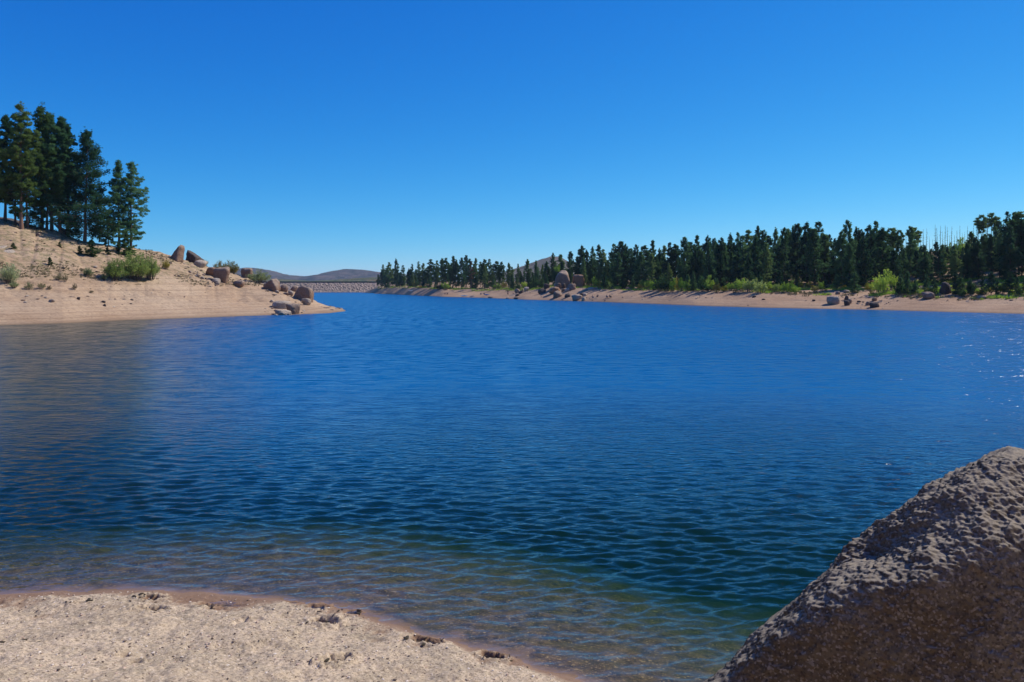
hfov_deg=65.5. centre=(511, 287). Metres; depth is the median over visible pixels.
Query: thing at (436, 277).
pine tree
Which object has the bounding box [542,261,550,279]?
fir tree
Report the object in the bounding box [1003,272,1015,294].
fir tree
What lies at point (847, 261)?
fir tree
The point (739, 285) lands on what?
leafy shrub
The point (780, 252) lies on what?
fir tree
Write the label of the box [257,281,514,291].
rockfill dam
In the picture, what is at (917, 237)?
pine tree
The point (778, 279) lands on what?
fir tree
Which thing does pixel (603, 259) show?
pine tree
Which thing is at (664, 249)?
pine tree
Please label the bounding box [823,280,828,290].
fir tree
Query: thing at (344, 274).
distant hill
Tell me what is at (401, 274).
fir tree
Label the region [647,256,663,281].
fir tree
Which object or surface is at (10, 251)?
boulder
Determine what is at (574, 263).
pine tree
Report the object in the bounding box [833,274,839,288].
fir tree
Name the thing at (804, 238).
fir tree
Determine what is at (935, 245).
fir tree
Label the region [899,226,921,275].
fir tree
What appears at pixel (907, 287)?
fir tree
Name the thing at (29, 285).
willow shrub
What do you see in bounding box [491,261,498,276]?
pine tree
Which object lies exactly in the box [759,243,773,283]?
conifer tree
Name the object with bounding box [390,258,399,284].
fir tree
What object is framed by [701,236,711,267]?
fir tree
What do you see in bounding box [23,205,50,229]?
fir tree
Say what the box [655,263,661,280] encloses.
pine tree
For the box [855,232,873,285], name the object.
fir tree
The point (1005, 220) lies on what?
fir tree
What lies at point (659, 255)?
fir tree
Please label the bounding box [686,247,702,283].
fir tree
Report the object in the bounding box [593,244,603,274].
pine tree
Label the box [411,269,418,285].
fir tree
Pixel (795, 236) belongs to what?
fir tree
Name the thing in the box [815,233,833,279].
pine tree
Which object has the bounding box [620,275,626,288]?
fir tree
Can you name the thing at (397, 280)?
fir tree
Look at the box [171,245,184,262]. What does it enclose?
boulder
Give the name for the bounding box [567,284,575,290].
boulder
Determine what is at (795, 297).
rubble
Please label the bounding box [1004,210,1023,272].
pine tree
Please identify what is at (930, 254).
fir tree
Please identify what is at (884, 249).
pine tree
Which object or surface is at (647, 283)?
leafy shrub
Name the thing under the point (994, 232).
fir tree
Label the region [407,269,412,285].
fir tree
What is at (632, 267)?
fir tree
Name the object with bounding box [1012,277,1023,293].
fir tree
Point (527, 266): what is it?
pine tree
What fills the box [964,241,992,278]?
fir tree
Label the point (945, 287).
boulder
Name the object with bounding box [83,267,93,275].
willow shrub
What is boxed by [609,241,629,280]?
fir tree
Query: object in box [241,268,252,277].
boulder
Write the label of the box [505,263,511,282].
pine tree
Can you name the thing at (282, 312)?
boulder
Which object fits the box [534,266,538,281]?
fir tree
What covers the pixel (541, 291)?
boulder
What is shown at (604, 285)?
fir tree
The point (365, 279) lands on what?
foothill
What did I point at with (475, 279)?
fir tree
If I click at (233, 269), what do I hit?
willow shrub
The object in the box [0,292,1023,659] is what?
lake water
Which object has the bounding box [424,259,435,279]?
pine tree
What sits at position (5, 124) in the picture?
pine tree
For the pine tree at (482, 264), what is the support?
on the shore hill at (727, 298)
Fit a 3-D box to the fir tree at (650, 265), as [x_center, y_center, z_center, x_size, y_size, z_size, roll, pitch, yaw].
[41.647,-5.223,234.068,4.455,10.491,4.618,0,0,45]
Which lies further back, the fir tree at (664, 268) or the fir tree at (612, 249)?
the fir tree at (612, 249)
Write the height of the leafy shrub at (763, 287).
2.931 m
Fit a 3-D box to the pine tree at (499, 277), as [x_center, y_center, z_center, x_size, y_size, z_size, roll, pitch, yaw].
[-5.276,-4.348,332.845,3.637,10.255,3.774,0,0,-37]
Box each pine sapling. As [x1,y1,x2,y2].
[47,257,53,264]
[76,245,82,253]
[83,239,98,256]
[105,247,110,254]
[117,231,136,256]
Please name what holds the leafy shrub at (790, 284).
on the shore hill at (727, 298)
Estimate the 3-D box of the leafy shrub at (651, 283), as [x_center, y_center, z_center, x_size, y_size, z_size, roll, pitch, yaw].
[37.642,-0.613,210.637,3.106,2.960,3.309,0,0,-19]
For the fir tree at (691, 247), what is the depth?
230.84 m
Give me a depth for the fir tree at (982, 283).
140.10 m
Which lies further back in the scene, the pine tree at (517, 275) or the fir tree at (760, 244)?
the pine tree at (517, 275)
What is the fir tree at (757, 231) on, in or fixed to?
on the shore hill at (727, 298)
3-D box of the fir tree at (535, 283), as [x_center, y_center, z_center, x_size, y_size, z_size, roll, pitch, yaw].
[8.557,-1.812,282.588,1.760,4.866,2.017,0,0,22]
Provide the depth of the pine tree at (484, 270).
339.90 m
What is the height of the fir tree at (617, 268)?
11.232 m
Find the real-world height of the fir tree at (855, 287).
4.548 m
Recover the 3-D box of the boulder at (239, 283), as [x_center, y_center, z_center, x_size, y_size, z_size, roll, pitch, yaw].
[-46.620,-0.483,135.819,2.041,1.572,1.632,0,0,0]
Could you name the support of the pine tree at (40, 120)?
on the shore hill at (226, 300)
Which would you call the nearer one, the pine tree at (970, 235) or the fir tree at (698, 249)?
the pine tree at (970, 235)
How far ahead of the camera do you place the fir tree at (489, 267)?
361.80 m
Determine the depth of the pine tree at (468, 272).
363.29 m
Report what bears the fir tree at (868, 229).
on the shore hill at (727, 298)
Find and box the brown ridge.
[495,256,643,280]
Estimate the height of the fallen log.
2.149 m
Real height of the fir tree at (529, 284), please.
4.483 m
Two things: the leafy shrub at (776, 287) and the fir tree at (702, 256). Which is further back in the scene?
the fir tree at (702, 256)
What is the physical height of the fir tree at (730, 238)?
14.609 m
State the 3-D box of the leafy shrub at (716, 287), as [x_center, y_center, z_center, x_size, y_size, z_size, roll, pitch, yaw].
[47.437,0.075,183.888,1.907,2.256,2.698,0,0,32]
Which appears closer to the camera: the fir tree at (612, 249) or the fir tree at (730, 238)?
the fir tree at (730, 238)
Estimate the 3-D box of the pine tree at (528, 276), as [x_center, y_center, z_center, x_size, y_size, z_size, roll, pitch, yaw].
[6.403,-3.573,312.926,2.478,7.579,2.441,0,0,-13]
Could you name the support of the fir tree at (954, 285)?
on the shore hill at (727, 298)
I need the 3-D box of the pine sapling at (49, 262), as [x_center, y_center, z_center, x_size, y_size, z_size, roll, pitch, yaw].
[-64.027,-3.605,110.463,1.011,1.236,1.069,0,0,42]
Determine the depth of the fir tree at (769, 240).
210.41 m
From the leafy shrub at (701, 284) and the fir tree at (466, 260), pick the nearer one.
the leafy shrub at (701, 284)
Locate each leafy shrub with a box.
[441,282,450,289]
[592,276,599,285]
[644,279,650,287]
[649,279,658,290]
[652,275,663,290]
[659,274,671,291]
[667,278,675,291]
[674,277,679,289]
[678,278,684,290]
[682,280,689,291]
[696,276,706,291]
[704,275,714,291]
[712,283,721,291]
[723,283,735,290]
[733,278,745,291]
[742,279,751,291]
[747,277,758,291]
[752,280,767,292]
[766,281,774,289]
[771,283,779,290]
[779,281,788,291]
[788,280,794,290]
[791,286,799,292]
[805,281,812,287]
[818,281,823,290]
[869,277,881,292]
[872,269,891,294]
[888,271,897,288]
[892,280,903,293]
[955,239,961,256]
[957,290,965,296]
[965,282,976,291]
[997,279,1007,293]
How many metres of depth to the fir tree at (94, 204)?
129.22 m
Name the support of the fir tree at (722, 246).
on the shore hill at (727, 298)
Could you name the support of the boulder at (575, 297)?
on the shore hill at (727, 298)
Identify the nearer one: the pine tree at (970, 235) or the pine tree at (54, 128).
the pine tree at (54, 128)
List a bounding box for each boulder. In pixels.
[4,250,15,252]
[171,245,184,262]
[186,250,203,262]
[194,260,207,267]
[206,267,214,275]
[212,278,220,283]
[213,267,229,282]
[233,280,244,286]
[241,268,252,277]
[263,279,279,291]
[272,301,290,308]
[275,309,291,314]
[280,284,287,291]
[286,303,299,313]
[290,285,297,291]
[293,286,313,302]
[301,298,310,304]
[538,289,545,293]
[549,287,559,293]
[553,291,562,297]
[555,270,570,287]
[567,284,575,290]
[571,294,581,300]
[573,274,584,286]
[704,446,1023,681]
[826,296,839,304]
[844,300,849,305]
[869,302,878,307]
[921,292,934,298]
[939,282,950,293]
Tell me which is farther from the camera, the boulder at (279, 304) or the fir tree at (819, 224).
the fir tree at (819, 224)
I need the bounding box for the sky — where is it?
[0,0,1023,280]
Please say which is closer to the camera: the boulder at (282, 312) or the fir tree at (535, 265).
the boulder at (282, 312)
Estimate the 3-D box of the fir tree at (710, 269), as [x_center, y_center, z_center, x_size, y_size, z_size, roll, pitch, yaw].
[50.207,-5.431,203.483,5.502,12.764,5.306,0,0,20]
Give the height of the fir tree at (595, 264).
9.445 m
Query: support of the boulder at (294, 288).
on the shore hill at (226, 300)
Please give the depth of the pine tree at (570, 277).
277.86 m
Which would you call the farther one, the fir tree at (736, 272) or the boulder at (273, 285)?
the fir tree at (736, 272)
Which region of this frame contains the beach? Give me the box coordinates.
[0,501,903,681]
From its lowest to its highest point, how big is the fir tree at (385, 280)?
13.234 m
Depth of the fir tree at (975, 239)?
164.87 m
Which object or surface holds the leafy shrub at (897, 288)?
on the shore hill at (727, 298)
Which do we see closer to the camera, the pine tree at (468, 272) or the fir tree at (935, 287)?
the fir tree at (935, 287)
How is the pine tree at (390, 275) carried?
on the shore hill at (727, 298)
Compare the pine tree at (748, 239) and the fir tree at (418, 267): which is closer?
the pine tree at (748, 239)
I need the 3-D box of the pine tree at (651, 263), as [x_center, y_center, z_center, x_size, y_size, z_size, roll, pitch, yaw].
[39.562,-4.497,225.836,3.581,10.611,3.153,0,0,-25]
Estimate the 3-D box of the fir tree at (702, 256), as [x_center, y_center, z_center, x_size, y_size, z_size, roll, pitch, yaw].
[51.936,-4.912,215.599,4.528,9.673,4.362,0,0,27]
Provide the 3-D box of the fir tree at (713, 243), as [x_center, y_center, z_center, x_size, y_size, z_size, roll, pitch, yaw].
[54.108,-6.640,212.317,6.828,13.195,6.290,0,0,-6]
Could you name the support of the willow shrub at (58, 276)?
on the shore hill at (226, 300)
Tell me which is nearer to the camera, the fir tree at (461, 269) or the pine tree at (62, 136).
the pine tree at (62, 136)
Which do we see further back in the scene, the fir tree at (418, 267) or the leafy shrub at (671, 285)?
the fir tree at (418, 267)
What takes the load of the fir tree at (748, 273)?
on the shore hill at (727, 298)
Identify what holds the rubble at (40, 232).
on the shore hill at (226, 300)
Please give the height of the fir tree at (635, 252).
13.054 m
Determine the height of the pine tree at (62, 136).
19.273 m
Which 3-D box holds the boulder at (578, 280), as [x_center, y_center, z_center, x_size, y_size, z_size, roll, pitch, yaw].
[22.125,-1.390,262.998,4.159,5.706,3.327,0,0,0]
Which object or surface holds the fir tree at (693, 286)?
on the shore hill at (727, 298)
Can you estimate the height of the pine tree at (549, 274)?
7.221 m
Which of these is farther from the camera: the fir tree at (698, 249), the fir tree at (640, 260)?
the fir tree at (640, 260)
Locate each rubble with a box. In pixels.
[4,231,342,315]
[397,289,1012,308]
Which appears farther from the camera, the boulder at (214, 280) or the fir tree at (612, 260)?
the fir tree at (612, 260)
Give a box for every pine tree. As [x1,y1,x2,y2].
[0,100,47,228]
[0,115,15,221]
[0,131,12,182]
[0,143,32,224]
[1,134,52,227]
[24,102,64,227]
[31,150,66,228]
[35,112,69,231]
[48,115,79,233]
[57,123,84,229]
[104,160,135,245]
[114,161,149,245]
[383,262,393,284]
[409,273,414,282]
[418,263,425,282]
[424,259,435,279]
[432,260,440,281]
[434,272,439,282]
[439,258,445,279]
[439,258,450,281]
[447,256,458,287]
[465,259,473,287]
[469,261,474,288]
[473,258,479,281]
[477,262,482,286]
[479,259,488,287]
[481,266,487,284]
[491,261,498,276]
[495,265,502,286]
[500,261,505,279]
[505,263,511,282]
[514,264,520,282]
[524,259,531,276]
[525,269,530,282]
[547,267,551,281]
[554,254,567,272]
[569,269,572,281]
[572,256,578,274]
[582,268,587,282]
[586,259,596,285]
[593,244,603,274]
[597,249,606,276]
[601,262,610,278]
[636,245,649,269]
[645,253,656,280]
[649,240,656,254]
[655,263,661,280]
[661,245,666,272]
[665,244,680,277]
[665,263,672,280]
[693,235,701,263]
[725,241,734,270]
[739,229,758,262]
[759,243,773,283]
[776,228,792,280]
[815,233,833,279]
[855,238,869,276]
[872,227,893,272]
[885,228,896,246]
[894,230,904,253]
[906,227,922,241]
[936,244,950,281]
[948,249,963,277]
[960,243,973,278]
[964,231,973,248]
[973,215,988,235]
[980,236,987,252]
[986,213,999,233]
[991,233,1004,276]
[998,220,1022,271]
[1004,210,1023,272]
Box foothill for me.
[264,277,417,280]
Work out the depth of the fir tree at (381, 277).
524.97 m
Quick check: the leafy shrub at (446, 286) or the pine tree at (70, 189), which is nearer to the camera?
the pine tree at (70, 189)
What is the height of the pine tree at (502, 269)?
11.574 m
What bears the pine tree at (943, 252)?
on the shore hill at (727, 298)
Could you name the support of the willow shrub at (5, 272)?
on the shore hill at (226, 300)
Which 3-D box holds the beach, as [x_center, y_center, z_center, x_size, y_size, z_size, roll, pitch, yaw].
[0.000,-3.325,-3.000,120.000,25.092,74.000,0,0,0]
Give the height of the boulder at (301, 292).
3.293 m
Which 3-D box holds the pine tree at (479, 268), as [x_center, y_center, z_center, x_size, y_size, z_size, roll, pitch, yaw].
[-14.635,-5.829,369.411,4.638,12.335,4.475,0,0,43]
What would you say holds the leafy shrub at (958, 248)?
on the shore hill at (727, 298)
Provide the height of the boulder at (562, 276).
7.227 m
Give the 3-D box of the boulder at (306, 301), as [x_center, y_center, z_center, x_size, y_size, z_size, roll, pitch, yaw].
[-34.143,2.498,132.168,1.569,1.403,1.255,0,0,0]
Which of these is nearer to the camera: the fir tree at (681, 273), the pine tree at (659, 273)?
the fir tree at (681, 273)
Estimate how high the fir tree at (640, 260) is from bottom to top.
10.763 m
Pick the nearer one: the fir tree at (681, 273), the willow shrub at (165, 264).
the willow shrub at (165, 264)
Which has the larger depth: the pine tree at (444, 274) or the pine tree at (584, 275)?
the pine tree at (444, 274)
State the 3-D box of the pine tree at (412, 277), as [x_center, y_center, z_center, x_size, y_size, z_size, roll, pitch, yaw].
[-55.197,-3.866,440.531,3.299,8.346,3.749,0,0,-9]
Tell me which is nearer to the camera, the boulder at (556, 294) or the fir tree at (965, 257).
the fir tree at (965, 257)
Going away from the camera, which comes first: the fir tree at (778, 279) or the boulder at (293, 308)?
the boulder at (293, 308)
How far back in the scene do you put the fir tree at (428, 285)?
406.27 m
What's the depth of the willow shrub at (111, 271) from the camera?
112.67 m
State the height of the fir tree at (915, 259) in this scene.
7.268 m
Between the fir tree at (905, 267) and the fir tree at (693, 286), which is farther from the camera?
the fir tree at (693, 286)
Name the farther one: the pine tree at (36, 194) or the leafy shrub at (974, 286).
the leafy shrub at (974, 286)
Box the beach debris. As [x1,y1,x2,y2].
[0,593,512,661]
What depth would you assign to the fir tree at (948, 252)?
188.97 m
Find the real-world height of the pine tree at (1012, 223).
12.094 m
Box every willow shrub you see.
[0,262,20,283]
[9,280,18,287]
[24,282,34,289]
[53,274,64,279]
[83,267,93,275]
[101,257,130,279]
[119,251,150,280]
[143,255,161,279]
[161,261,169,269]
[213,261,224,267]
[224,260,239,273]
[247,268,271,282]
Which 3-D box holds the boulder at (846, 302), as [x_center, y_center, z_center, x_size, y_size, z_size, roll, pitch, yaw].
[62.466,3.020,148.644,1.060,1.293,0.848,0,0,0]
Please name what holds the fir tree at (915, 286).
on the shore hill at (727, 298)
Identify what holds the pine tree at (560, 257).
on the shore hill at (727, 298)
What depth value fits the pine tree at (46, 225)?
126.87 m
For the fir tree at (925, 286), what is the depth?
148.08 m
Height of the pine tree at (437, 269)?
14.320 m
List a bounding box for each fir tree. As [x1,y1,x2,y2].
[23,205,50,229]
[48,126,127,241]
[97,209,120,245]
[377,270,384,286]
[383,268,390,287]
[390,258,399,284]
[394,271,399,286]
[398,265,405,285]
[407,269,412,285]
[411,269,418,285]
[416,261,421,282]
[418,271,428,286]
[426,276,431,287]
[452,260,460,287]
[456,257,466,286]
[464,255,469,286]
[470,264,478,287]
[487,259,492,285]
[491,277,496,288]
[519,271,526,287]
[527,278,532,288]
[529,272,534,287]
[534,261,540,276]
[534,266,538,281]
[534,276,537,287]
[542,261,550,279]
[549,253,557,282]
[557,261,565,273]
[566,251,573,279]
[567,259,573,281]
[574,245,585,274]
[578,249,590,284]
[579,257,587,282]
[587,246,595,277]
[589,260,597,284]
[596,260,603,284]
[601,260,612,282]
[601,272,608,287]
[607,252,628,285]
[608,244,616,262]
[608,253,615,280]
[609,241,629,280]
[619,244,630,281]
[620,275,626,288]
[626,244,642,284]
[627,262,633,282]
[631,278,635,288]
[632,252,649,282]
[646,252,658,278]
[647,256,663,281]
[656,247,663,267]
[660,242,677,282]
[675,237,694,280]
[676,258,684,281]
[684,274,691,291]
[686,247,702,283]
[687,242,694,270]
[689,273,697,290]
[692,246,703,273]
[694,251,707,277]
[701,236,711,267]
[701,241,719,282]
[709,238,718,267]
[709,244,731,285]
[714,236,731,282]
[715,251,727,286]
[723,234,735,276]
[725,251,734,283]
[729,248,744,283]
[732,232,739,280]
[733,235,750,280]
[743,251,754,281]
[745,229,778,287]
[749,233,762,276]
[752,226,760,276]
[760,235,775,268]
[769,227,787,280]
[771,227,796,283]
[776,270,783,289]
[784,225,800,279]
[785,223,802,276]
[794,221,815,282]
[794,273,800,285]
[798,228,831,285]
[807,221,829,282]
[818,234,838,283]
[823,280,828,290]
[827,230,848,279]
[828,238,838,281]
[830,220,864,283]
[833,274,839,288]
[835,243,863,286]
[847,272,863,292]
[852,226,859,273]
[852,229,862,272]
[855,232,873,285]
[857,224,876,275]
[864,236,879,283]
[866,221,883,280]
[879,247,894,275]
[881,249,903,283]
[895,239,908,267]
[898,248,912,282]
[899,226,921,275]
[900,272,915,293]
[911,250,920,279]
[911,280,918,293]
[912,245,923,274]
[912,245,933,282]
[921,275,933,291]
[922,256,931,280]
[925,249,950,283]
[926,254,933,276]
[928,279,938,293]
[929,248,933,266]
[930,241,939,261]
[944,247,950,268]
[945,247,962,281]
[951,272,960,293]
[952,277,965,292]
[960,250,973,278]
[963,236,990,276]
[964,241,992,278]
[966,278,974,294]
[976,276,988,294]
[983,234,996,269]
[983,272,998,292]
[985,236,997,269]
[992,227,998,237]
[994,233,1002,276]
[995,221,1001,232]
[995,280,999,293]
[998,225,1023,280]
[999,211,1010,232]
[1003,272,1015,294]
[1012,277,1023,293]
[1014,217,1023,275]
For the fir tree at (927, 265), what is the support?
on the shore hill at (727, 298)
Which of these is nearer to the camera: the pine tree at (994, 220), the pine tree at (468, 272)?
the pine tree at (994, 220)
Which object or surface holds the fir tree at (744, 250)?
on the shore hill at (727, 298)
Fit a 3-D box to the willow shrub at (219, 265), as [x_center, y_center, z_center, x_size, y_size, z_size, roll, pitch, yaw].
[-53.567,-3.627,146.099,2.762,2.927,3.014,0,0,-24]
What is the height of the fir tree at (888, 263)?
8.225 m
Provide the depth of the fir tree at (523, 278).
312.69 m
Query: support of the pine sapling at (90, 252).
on the shore hill at (226, 300)
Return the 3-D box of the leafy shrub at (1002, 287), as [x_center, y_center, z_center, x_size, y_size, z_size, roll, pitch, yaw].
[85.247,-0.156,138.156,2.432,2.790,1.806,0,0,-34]
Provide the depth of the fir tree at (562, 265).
282.91 m
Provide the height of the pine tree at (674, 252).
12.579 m
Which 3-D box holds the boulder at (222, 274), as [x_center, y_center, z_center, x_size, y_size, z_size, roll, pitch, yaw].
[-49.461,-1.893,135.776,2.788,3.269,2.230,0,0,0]
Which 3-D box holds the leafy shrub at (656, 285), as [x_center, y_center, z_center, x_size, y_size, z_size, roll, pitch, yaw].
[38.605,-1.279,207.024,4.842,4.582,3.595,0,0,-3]
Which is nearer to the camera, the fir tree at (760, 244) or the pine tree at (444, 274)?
the fir tree at (760, 244)
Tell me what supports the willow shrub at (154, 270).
on the shore hill at (226, 300)
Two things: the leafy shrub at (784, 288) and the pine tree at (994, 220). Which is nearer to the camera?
the leafy shrub at (784, 288)
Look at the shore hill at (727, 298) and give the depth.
169.19 m
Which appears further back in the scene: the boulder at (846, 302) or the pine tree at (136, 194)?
the boulder at (846, 302)
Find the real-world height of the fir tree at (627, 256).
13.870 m
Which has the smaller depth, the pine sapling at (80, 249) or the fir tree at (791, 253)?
the pine sapling at (80, 249)
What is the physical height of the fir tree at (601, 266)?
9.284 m
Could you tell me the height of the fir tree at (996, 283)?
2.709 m
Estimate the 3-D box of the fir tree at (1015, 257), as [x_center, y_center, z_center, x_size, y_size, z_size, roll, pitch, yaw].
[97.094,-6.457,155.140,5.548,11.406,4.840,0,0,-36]
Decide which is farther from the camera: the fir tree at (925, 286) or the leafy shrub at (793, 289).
the leafy shrub at (793, 289)
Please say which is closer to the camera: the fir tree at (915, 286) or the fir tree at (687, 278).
the fir tree at (915, 286)
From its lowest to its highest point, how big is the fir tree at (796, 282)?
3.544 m
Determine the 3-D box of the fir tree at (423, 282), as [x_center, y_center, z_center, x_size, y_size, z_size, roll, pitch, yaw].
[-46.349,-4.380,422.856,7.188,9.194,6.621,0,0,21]
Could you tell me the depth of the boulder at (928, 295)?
142.99 m
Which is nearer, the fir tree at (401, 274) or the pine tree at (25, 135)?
the pine tree at (25, 135)
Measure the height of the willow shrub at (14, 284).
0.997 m
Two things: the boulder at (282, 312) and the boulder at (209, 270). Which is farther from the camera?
the boulder at (209, 270)
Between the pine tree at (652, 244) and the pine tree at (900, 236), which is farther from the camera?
the pine tree at (652, 244)
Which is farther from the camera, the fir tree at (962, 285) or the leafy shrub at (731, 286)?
the leafy shrub at (731, 286)
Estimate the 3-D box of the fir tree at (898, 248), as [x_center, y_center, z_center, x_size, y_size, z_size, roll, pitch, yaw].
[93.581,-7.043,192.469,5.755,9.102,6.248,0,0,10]
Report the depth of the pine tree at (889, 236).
200.20 m
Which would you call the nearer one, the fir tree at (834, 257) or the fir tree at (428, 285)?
the fir tree at (834, 257)
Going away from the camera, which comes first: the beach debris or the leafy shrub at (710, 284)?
the beach debris
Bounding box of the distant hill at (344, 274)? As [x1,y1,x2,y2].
[235,268,406,280]
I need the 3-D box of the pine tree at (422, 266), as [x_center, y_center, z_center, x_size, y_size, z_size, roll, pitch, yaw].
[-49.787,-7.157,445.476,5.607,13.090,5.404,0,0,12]
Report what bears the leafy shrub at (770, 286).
on the shore hill at (727, 298)
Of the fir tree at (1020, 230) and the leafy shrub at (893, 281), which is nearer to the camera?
the fir tree at (1020, 230)
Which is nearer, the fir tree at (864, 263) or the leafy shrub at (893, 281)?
the leafy shrub at (893, 281)
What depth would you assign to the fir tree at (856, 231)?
193.44 m
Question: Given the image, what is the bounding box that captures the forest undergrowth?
[378,275,1023,299]
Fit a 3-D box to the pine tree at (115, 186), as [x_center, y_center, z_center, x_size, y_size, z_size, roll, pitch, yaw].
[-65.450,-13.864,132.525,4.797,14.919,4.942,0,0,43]
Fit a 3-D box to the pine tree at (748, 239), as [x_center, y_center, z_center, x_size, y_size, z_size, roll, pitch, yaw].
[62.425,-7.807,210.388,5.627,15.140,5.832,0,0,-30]
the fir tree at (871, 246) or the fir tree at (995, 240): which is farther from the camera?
the fir tree at (871, 246)
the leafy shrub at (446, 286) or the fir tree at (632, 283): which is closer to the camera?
the fir tree at (632, 283)
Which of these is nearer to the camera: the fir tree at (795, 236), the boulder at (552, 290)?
the fir tree at (795, 236)
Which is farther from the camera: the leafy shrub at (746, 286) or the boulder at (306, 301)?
the leafy shrub at (746, 286)
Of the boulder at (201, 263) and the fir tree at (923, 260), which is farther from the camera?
the fir tree at (923, 260)
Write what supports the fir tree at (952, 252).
on the shore hill at (727, 298)
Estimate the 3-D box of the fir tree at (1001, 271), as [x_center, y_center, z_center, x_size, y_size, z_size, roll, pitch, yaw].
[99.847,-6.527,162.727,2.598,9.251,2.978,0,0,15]
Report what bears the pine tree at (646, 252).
on the shore hill at (727, 298)
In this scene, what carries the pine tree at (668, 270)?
on the shore hill at (727, 298)
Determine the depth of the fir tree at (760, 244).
194.14 m
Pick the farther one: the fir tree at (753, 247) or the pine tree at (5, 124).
the fir tree at (753, 247)
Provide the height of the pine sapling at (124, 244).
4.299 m
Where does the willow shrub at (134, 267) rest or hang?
on the shore hill at (226, 300)
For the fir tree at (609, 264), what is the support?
on the shore hill at (727, 298)
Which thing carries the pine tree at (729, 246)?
on the shore hill at (727, 298)
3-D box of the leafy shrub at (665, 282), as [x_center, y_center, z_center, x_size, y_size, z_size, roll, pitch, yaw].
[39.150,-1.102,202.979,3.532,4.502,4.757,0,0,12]
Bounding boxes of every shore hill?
[0,218,344,324]
[364,252,1023,313]
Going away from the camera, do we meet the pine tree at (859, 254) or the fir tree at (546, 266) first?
the pine tree at (859, 254)
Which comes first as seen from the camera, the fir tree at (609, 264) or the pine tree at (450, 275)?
the fir tree at (609, 264)
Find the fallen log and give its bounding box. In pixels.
[54,224,69,234]
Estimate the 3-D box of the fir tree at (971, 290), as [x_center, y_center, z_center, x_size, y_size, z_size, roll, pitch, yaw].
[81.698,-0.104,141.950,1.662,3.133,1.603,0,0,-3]
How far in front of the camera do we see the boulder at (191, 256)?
143.84 m
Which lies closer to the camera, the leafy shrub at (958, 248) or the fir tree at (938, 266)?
the fir tree at (938, 266)
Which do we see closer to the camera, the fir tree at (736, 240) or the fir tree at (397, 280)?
the fir tree at (736, 240)
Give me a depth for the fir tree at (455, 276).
374.77 m
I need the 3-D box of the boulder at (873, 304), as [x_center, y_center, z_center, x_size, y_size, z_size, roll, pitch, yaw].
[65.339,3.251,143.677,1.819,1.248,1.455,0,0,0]
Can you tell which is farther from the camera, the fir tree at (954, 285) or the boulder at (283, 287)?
the fir tree at (954, 285)
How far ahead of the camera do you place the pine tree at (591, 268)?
261.21 m
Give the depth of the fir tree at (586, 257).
277.55 m
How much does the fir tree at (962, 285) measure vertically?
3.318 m
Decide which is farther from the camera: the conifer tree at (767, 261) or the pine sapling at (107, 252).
the conifer tree at (767, 261)
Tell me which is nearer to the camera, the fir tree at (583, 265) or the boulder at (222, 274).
the boulder at (222, 274)
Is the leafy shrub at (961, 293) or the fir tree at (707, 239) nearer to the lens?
the leafy shrub at (961, 293)
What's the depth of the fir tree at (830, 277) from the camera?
195.67 m
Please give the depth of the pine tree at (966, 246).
164.48 m
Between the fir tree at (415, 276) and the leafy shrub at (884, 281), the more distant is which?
the fir tree at (415, 276)
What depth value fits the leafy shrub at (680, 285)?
197.37 m
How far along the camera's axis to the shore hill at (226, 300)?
111.71 m
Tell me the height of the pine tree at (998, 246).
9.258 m
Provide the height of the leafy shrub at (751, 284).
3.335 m
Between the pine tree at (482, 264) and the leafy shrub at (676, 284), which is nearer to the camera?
the leafy shrub at (676, 284)
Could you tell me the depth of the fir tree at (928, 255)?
170.30 m
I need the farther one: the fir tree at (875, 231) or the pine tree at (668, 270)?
the pine tree at (668, 270)
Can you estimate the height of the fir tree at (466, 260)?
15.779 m
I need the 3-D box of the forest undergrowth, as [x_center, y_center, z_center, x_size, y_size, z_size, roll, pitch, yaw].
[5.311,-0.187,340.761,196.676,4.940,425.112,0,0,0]
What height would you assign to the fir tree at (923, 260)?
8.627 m
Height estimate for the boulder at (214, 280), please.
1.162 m
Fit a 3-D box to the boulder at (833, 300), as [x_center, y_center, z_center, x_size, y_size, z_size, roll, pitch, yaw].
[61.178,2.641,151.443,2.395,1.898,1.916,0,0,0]
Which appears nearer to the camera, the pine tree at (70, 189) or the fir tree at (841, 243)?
the pine tree at (70, 189)
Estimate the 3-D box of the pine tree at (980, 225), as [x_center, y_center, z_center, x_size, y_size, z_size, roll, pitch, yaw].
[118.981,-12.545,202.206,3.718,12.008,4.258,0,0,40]
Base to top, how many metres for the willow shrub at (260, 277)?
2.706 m
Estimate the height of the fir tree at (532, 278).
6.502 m
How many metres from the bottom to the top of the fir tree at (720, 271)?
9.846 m
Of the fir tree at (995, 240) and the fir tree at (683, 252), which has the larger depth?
the fir tree at (683, 252)
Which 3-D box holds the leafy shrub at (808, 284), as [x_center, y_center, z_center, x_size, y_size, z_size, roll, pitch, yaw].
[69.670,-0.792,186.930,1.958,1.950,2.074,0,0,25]
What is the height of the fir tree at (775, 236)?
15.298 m
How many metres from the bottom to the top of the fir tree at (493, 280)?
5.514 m
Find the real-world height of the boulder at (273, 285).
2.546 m
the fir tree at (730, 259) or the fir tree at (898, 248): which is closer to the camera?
the fir tree at (898, 248)

